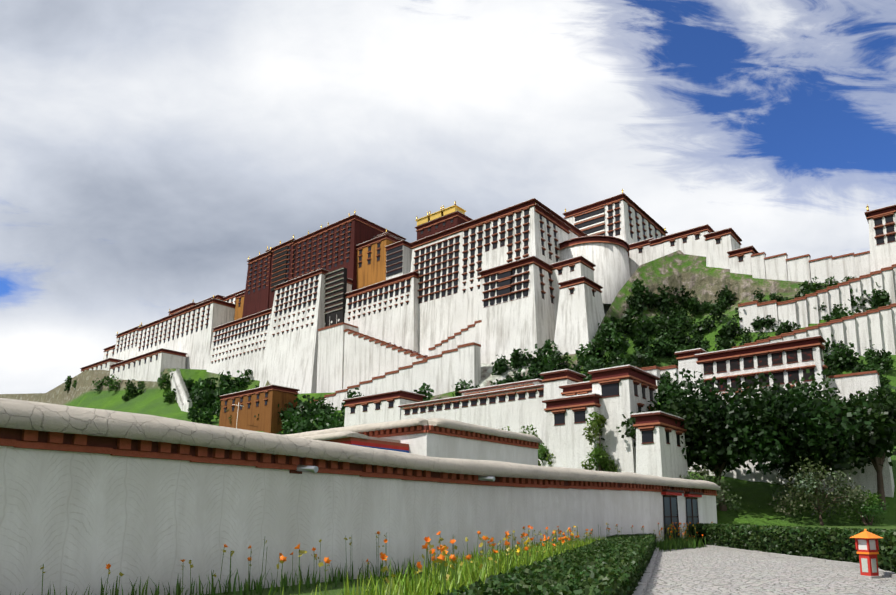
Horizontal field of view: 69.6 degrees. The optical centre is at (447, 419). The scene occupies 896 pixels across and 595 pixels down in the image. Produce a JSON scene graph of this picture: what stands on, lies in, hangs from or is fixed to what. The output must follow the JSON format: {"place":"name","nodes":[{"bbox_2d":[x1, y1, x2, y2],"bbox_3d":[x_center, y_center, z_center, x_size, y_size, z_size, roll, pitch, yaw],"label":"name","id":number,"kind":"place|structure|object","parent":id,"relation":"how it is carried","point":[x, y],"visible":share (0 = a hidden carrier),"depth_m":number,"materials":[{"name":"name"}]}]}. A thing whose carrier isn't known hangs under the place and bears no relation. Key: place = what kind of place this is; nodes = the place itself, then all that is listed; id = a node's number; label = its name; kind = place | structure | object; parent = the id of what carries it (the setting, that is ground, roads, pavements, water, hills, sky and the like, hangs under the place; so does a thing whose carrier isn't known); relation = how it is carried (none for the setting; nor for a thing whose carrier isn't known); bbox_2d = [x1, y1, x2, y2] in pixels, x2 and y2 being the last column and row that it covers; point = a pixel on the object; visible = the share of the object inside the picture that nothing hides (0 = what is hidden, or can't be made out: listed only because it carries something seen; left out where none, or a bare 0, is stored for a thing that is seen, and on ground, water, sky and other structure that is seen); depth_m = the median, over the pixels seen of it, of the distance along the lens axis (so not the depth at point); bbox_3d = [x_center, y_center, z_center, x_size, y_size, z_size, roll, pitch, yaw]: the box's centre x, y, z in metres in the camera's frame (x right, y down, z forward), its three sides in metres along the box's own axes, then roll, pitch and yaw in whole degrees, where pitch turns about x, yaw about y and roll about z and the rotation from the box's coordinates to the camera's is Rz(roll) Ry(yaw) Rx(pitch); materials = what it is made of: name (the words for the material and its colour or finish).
{"place":"outdoors","nodes":[
{"label":"outdoors","id":0,"kind":"place"},
{"bbox_2d":[0,250,895,525],"bbox_3d":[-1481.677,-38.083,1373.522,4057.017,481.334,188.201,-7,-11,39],"label":"hill terrain","id":1,"kind":"structure","parent":0,"point":[678,269],"depth_m":185.08,"materials":[{"name":"green plant"}]},
{"bbox_2d":[80,188,895,409],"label":"palace","id":2,"kind":"structure","parent":1,"relation":"on","point":[447,299],"depth_m":214.84,"materials":[{"name":"white paint"}]},
{"bbox_2d":[0,0,895,393],"label":"sky","id":3,"kind":"structure","parent":0,"point":[150,149],"materials":[{"name":"white"}]},
{"bbox_2d":[204,526,895,594],"bbox_3d":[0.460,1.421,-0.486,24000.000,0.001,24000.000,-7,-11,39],"label":"ground","id":4,"kind":"structure","parent":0,"point":[308,590],"depth_m":13.09,"materials":[{"name":"green plant"}]},
{"bbox_2d":[0,398,720,594],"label":"compound wall","id":5,"kind":"structure","parent":4,"relation":"on","point":[87,495],"depth_m":12.89,"materials":[{"name":"paint"}]},
{"bbox_2d":[10,522,712,594],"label":"flowers","id":6,"kind":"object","parent":4,"relation":"on","point":[440,577],"depth_m":11.55,"materials":[{"name":"green plant"}]},
{"bbox_2d":[286,418,542,465],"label":"building","id":7,"kind":"structure","parent":4,"relation":"on","point":[439,437],"depth_m":28.16,"materials":[{"name":"white plaster"},{"name":"red paint"},{"name":"dark wood"}]},
{"bbox_2d":[170,335,894,497],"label":"buildings","id":8,"kind":"structure","parent":4,"relation":"on","point":[556,408],"depth_m":108.81,"materials":[{"name":"white paint"}]},
{"bbox_2d":[437,523,895,594],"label":"clipped hedges","id":9,"kind":"object","parent":4,"relation":"on","point":[616,564],"visible":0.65,"depth_m":14.17,"materials":[{"name":"green plant"}]},
{"bbox_2d":[599,419,895,525],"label":"tree trunks","id":10,"kind":"object","parent":4,"relation":"on","point":[878,469],"visible":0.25,"depth_m":95.40,"materials":[{"name":"brown plant"}]},
{"bbox_2d":[64,276,895,524],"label":"trees","id":11,"kind":"object","parent":10,"relation":"attached to","point":[772,425],"visible":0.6,"depth_m":97.55,"materials":[{"name":"green plant"}]},
{"bbox_2d":[632,545,895,594],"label":"paved path","id":12,"kind":"structure","parent":0,"point":[712,570],"depth_m":15.71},
{"bbox_2d":[850,529,881,578],"bbox_3d":[10.003,3.180,15.348,0.500,1.150,0.500,3,-9,-19],"label":"path lantern","id":13,"kind":"object","parent":12,"relation":"on","point":[866,544],"visible":1,"depth_m":15.25,"materials":[{"name":"red paint"}]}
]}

